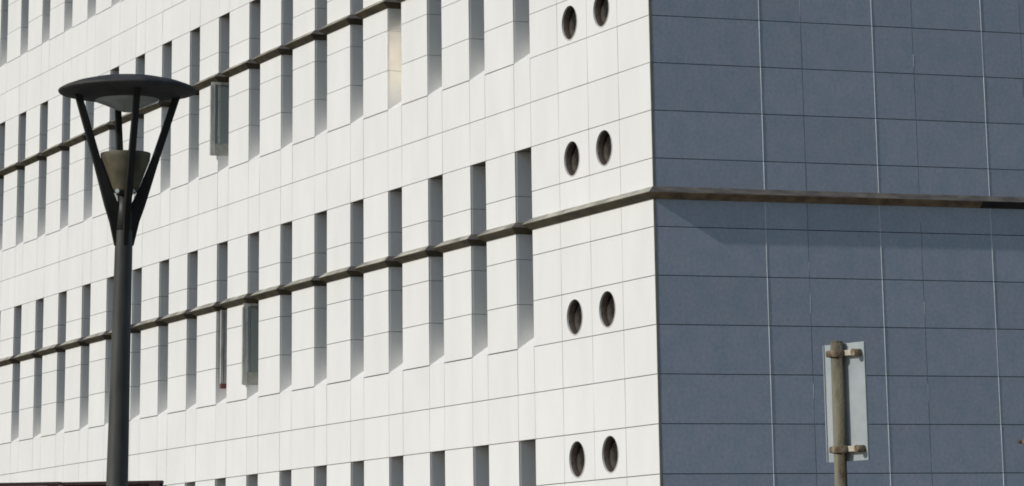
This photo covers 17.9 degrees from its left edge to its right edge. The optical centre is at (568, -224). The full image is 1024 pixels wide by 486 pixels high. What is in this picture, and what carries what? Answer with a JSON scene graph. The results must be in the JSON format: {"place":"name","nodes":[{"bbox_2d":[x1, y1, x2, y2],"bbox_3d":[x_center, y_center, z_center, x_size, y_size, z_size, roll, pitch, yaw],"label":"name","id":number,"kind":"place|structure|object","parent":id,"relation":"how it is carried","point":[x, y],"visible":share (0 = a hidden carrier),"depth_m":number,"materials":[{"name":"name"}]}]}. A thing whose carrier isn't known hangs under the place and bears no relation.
{"place":"outdoors","nodes":[
{"label":"outdoors","id":0,"kind":"place"},
{"bbox_2d":[0,0,1023,485],"bbox_3d":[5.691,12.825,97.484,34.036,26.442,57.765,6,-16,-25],"label":"office building","id":1,"kind":"structure","parent":0,"point":[530,242],"depth_m":72.93,"materials":[{"name":"stone"}]},
{"bbox_2d":[0,121,5,251],"bbox_3d":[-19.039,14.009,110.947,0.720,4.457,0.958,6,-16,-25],"label":"window","id":2,"kind":"structure","parent":1,"relation":"in","point":[2,126],"depth_m":111.34,"materials":[{"name":"grey glass"}]},
{"bbox_2d":[1,0,7,65],"bbox_3d":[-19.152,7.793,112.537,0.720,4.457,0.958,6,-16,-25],"label":"window","id":3,"kind":"structure","parent":1,"relation":"in","point":[5,2],"depth_m":112.57,"materials":[{"name":"grey glass"}]},
{"bbox_2d":[12,304,22,441],"bbox_3d":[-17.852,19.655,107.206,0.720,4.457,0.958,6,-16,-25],"label":"window","id":4,"kind":"structure","parent":1,"relation":"in","point":[18,309],"depth_m":107.44,"materials":[{"name":"grey glass"}]},
{"bbox_2d":[17,112,25,245],"bbox_3d":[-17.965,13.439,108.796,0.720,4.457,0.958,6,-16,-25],"label":"window","id":5,"kind":"structure","parent":1,"relation":"in","point":[21,183],"depth_m":109.06,"materials":[{"name":"grey glass"}]},
{"bbox_2d":[22,0,28,54],"bbox_3d":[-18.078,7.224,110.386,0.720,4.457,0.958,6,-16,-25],"label":"window","id":6,"kind":"structure","parent":1,"relation":"in","point":[25,17],"depth_m":110.37,"materials":[{"name":"grey glass"}]},
{"bbox_2d":[34,297,45,437],"bbox_3d":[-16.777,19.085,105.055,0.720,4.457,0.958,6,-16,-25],"label":"window","id":7,"kind":"structure","parent":1,"relation":"in","point":[40,302],"depth_m":105.29,"materials":[{"name":"grey glass"}]},
{"bbox_2d":[39,100,48,237],"bbox_3d":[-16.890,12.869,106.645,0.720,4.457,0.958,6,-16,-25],"label":"window","id":8,"kind":"structure","parent":1,"relation":"in","point":[44,113],"depth_m":106.92,"materials":[{"name":"grey glass"}]},
{"bbox_2d":[43,0,50,42],"bbox_3d":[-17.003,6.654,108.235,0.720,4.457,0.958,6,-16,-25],"label":"window","id":9,"kind":"structure","parent":1,"relation":"in","point":[46,25],"depth_m":108.15,"materials":[{"name":"grey glass"}]},
{"bbox_2d":[57,290,67,433],"bbox_3d":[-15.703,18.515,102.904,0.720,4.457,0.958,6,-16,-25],"label":"window","id":10,"kind":"structure","parent":1,"relation":"in","point":[63,295],"depth_m":103.15,"materials":[{"name":"grey glass"}]},
{"bbox_2d":[61,96,70,229],"bbox_3d":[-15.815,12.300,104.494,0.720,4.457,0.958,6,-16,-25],"label":"window","id":11,"kind":"structure","parent":1,"relation":"in","point":[67,101],"depth_m":104.72,"materials":[{"name":"grey glass"}]},
{"bbox_2d":[65,0,73,31],"bbox_3d":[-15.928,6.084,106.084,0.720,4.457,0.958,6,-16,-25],"label":"window","id":12,"kind":"structure","parent":1,"relation":"in","point":[69,6],"depth_m":105.97,"materials":[{"name":"grey glass"}]},
{"bbox_2d":[80,283,90,429],"bbox_3d":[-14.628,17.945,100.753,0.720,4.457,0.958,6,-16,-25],"label":"window","id":13,"kind":"structure","parent":1,"relation":"in","point":[87,288],"depth_m":101.01,"materials":[{"name":"grey glass"}]},
{"bbox_2d":[85,101,94,220],"bbox_3d":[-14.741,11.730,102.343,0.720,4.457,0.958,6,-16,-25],"label":"window","id":14,"kind":"structure","parent":1,"relation":"in","point":[90,105],"depth_m":102.45,"materials":[{"name":"grey glass"}]},
{"bbox_2d":[89,0,95,18],"bbox_3d":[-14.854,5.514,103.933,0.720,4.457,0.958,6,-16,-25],"label":"window","id":15,"kind":"structure","parent":1,"relation":"in","point":[92,3],"depth_m":103.76,"materials":[{"name":"grey glass"}]},
{"bbox_2d":[106,276,113,424],"bbox_3d":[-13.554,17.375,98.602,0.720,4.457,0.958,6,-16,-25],"label":"window","id":16,"kind":"structure","parent":1,"relation":"in","point":[111,279],"depth_m":98.93,"materials":[{"name":"grey glass"}]},
{"bbox_2d":[110,66,118,198],"bbox_3d":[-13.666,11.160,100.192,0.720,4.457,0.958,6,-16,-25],"label":"window","id":17,"kind":"structure","parent":1,"relation":"in","point":[116,70],"depth_m":100.54,"materials":[{"name":"grey glass"}]},
{"bbox_2d":[113,0,121,5],"bbox_3d":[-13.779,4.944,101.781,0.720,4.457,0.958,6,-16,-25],"label":"window","id":18,"kind":"structure","parent":1,"relation":"in","point":[115,2],"depth_m":101.55,"materials":[{"name":"white glass"}]},
{"bbox_2d":[130,267,142,420],"bbox_3d":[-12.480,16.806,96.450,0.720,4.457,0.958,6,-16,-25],"label":"window","id":19,"kind":"structure","parent":1,"relation":"in","point":[137,299],"depth_m":96.71,"materials":[{"name":"grey glass"}]},
{"bbox_2d":[135,54,144,194],"bbox_3d":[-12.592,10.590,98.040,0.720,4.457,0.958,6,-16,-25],"label":"window","id":20,"kind":"structure","parent":1,"relation":"in","point":[141,59],"depth_m":98.38,"materials":[{"name":"grey glass"}]},
{"bbox_2d":[158,259,170,415],"bbox_3d":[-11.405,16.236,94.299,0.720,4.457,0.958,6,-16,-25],"label":"window","id":21,"kind":"structure","parent":1,"relation":"in","point":[164,290],"depth_m":94.56,"materials":[{"name":"grey glass"}]},
{"bbox_2d":[160,41,171,193],"bbox_3d":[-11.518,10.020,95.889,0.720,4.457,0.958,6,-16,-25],"label":"window","id":22,"kind":"structure","parent":1,"relation":"in","point":[167,66],"depth_m":96.04,"materials":[{"name":"grey glass"}]},
{"bbox_2d":[186,481,197,485],"bbox_3d":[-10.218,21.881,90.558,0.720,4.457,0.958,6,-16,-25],"label":"window","id":23,"kind":"structure","parent":1,"relation":"in","point":[188,483],"depth_m":91.36,"materials":[{"name":"grey glass"}]},
{"bbox_2d":[187,250,198,409],"bbox_3d":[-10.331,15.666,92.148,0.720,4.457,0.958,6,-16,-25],"label":"window","id":24,"kind":"structure","parent":1,"relation":"in","point":[193,258],"depth_m":92.42,"materials":[{"name":"grey glass"}]},
{"bbox_2d":[190,26,200,182],"bbox_3d":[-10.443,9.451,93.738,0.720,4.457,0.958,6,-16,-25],"label":"window","id":25,"kind":"structure","parent":1,"relation":"in","point":[195,34],"depth_m":94.01,"materials":[{"name":"grey glass"}]},
{"bbox_2d":[209,12,229,171],"bbox_3d":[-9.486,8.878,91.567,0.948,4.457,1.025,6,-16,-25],"label":"window","id":26,"kind":"structure","parent":1,"relation":"in","point":[221,149],"depth_m":91.72,"materials":[{"name":"grey glass"}]},
{"bbox_2d":[216,477,227,485],"bbox_3d":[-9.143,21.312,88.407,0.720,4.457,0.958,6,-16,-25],"label":"window","id":27,"kind":"structure","parent":1,"relation":"in","point":[220,481],"depth_m":89.23,"materials":[{"name":"grey glass"}]},
{"bbox_2d":[216,241,228,404],"bbox_3d":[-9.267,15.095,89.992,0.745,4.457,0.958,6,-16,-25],"label":"window","id":28,"kind":"structure","parent":1,"relation":"in","point":[222,247],"depth_m":89.93,"materials":[{"name":"grey glass"}]},
{"bbox_2d":[241,231,260,398],"bbox_3d":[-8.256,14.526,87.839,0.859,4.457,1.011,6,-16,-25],"label":"window","id":29,"kind":"structure","parent":1,"relation":"in","point":[250,378],"depth_m":88.01,"materials":[{"name":"grey glass"}]},
{"bbox_2d":[247,473,259,485],"bbox_3d":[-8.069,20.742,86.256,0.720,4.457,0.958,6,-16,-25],"label":"window","id":30,"kind":"structure","parent":1,"relation":"in","point":[252,478],"depth_m":87.07,"materials":[{"name":"grey glass"}]},
{"bbox_2d":[250,0,260,160],"bbox_3d":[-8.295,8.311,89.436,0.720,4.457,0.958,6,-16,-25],"label":"window","id":31,"kind":"structure","parent":1,"relation":"in","point":[256,4],"depth_m":89.68,"materials":[{"name":"grey glass"}]},
{"bbox_2d":[281,469,293,485],"bbox_3d":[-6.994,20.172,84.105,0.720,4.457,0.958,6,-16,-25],"label":"window","id":32,"kind":"structure","parent":1,"relation":"in","point":[285,474],"depth_m":84.89,"materials":[{"name":"grey glass"}]},
{"bbox_2d":[281,220,294,392],"bbox_3d":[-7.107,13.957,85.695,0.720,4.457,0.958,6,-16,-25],"label":"window","id":33,"kind":"structure","parent":1,"relation":"in","point":[286,322],"depth_m":85.95,"materials":[{"name":"grey glass"}]},
{"bbox_2d":[282,0,294,148],"bbox_3d":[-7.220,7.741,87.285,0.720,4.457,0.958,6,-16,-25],"label":"window","id":34,"kind":"structure","parent":1,"relation":"in","point":[287,83],"depth_m":87.50,"materials":[{"name":"grey glass"}]},
{"bbox_2d":[315,465,326,485],"bbox_3d":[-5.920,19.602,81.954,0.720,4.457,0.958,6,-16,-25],"label":"window","id":35,"kind":"structure","parent":1,"relation":"in","point":[321,471],"depth_m":82.74,"materials":[{"name":"grey glass"}]},
{"bbox_2d":[315,210,328,386],"bbox_3d":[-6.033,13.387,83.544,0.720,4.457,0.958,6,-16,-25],"label":"window","id":36,"kind":"structure","parent":1,"relation":"in","point":[321,217],"depth_m":83.82,"materials":[{"name":"grey glass"}]},
{"bbox_2d":[316,0,327,135],"bbox_3d":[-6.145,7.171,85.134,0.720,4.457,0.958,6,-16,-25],"label":"window","id":37,"kind":"structure","parent":1,"relation":"in","point":[321,14],"depth_m":85.31,"materials":[{"name":"grey glass"}]},
{"bbox_2d":[351,0,362,123],"bbox_3d":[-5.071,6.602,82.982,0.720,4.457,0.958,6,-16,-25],"label":"window","id":38,"kind":"structure","parent":1,"relation":"in","point":[357,5],"depth_m":83.11,"materials":[{"name":"grey glass"}]},
{"bbox_2d":[351,198,365,379],"bbox_3d":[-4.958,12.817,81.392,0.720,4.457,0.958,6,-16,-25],"label":"window","id":39,"kind":"structure","parent":1,"relation":"in","point":[357,206],"depth_m":81.68,"materials":[{"name":"grey glass"}]},
{"bbox_2d":[352,460,366,485],"bbox_3d":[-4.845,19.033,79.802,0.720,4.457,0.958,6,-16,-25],"label":"window","id":40,"kind":"structure","parent":1,"relation":"in","point":[357,466],"depth_m":80.59,"materials":[{"name":"grey glass"}]},
{"bbox_2d":[389,8,401,109],"bbox_3d":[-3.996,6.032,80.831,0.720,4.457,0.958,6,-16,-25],"label":"window","id":41,"kind":"structure","parent":1,"relation":"in","point":[395,74],"depth_m":80.90,"materials":[{"name":"beige glass"}]},
{"bbox_2d":[389,187,405,372],"bbox_3d":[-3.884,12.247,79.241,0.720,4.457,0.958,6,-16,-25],"label":"window","id":42,"kind":"structure","parent":1,"relation":"in","point":[396,276],"depth_m":79.51,"materials":[{"name":"grey glass"}]},
{"bbox_2d":[390,455,405,485],"bbox_3d":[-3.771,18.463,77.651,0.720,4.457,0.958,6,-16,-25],"label":"window","id":43,"kind":"structure","parent":1,"relation":"in","point":[396,461],"depth_m":78.42,"materials":[{"name":"grey glass"}]},
{"bbox_2d":[428,0,442,95],"bbox_3d":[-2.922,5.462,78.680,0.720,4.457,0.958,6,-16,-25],"label":"window","id":44,"kind":"structure","parent":1,"relation":"in","point":[434,6],"depth_m":78.74,"materials":[{"name":"grey glass"}]},
{"bbox_2d":[429,174,446,365],"bbox_3d":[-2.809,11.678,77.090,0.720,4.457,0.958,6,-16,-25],"label":"window","id":45,"kind":"structure","parent":1,"relation":"in","point":[436,183],"depth_m":77.37,"materials":[{"name":"grey glass"}]},
{"bbox_2d":[431,450,446,485],"bbox_3d":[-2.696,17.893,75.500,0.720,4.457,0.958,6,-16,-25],"label":"window","id":46,"kind":"structure","parent":1,"relation":"in","point":[438,457],"depth_m":76.26,"materials":[{"name":"grey glass"}]},
{"bbox_2d":[470,0,486,79],"bbox_3d":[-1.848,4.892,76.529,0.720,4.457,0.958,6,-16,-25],"label":"window","id":47,"kind":"structure","parent":1,"relation":"in","point":[476,6],"depth_m":76.54,"materials":[{"name":"grey glass"}]},
{"bbox_2d":[471,161,490,357],"bbox_3d":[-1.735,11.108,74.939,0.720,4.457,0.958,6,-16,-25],"label":"window","id":48,"kind":"structure","parent":1,"relation":"in","point":[480,321],"depth_m":75.23,"materials":[{"name":"grey glass"}]},
{"bbox_2d":[474,444,491,485],"bbox_3d":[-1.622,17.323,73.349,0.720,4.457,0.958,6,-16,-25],"label":"window","id":49,"kind":"structure","parent":1,"relation":"in","point":[481,452],"depth_m":74.10,"materials":[{"name":"grey glass"}]},
{"bbox_2d":[514,0,530,63],"bbox_3d":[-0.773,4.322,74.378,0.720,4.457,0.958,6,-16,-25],"label":"window","id":50,"kind":"structure","parent":1,"relation":"in","point":[522,29],"depth_m":74.35,"materials":[{"name":"grey glass"}]},
{"bbox_2d":[516,146,536,348],"bbox_3d":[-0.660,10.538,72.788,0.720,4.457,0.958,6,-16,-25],"label":"window","id":51,"kind":"structure","parent":1,"relation":"in","point":[524,166],"depth_m":73.07,"materials":[{"name":"grey glass"}]},
{"bbox_2d":[520,439,538,485],"bbox_3d":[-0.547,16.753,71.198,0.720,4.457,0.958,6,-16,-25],"label":"window","id":52,"kind":"structure","parent":1,"relation":"in","point":[528,447],"depth_m":71.94,"materials":[{"name":"grey glass"}]},
{"bbox_3d":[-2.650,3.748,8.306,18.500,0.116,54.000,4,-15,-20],"label":"footpath","id":53,"kind":"structure","parent":0,"visible":0},
{"bbox_2d":[0,480,163,485],"bbox_3d":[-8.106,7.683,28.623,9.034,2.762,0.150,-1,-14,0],"label":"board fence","id":54,"kind":"object","parent":53,"relation":"on","point":[143,483],"visible":0.93,"depth_m":28.94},
{"bbox_2d":[58,74,196,485],"bbox_3d":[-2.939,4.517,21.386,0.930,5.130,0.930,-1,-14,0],"label":"street lamp","id":55,"kind":"object","parent":53,"relation":"on","point":[120,171],"visible":1,"depth_m":21.69,"materials":[{"name":"black metal"}]},
{"bbox_2d":[823,341,869,485],"bbox_3d":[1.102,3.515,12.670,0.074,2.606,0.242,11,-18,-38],"label":"street sign","id":56,"kind":"object","parent":53,"relation":"on","point":[846,403],"visible":1,"depth_m":12.92,"materials":[{"name":"grey metal"}]}
]}

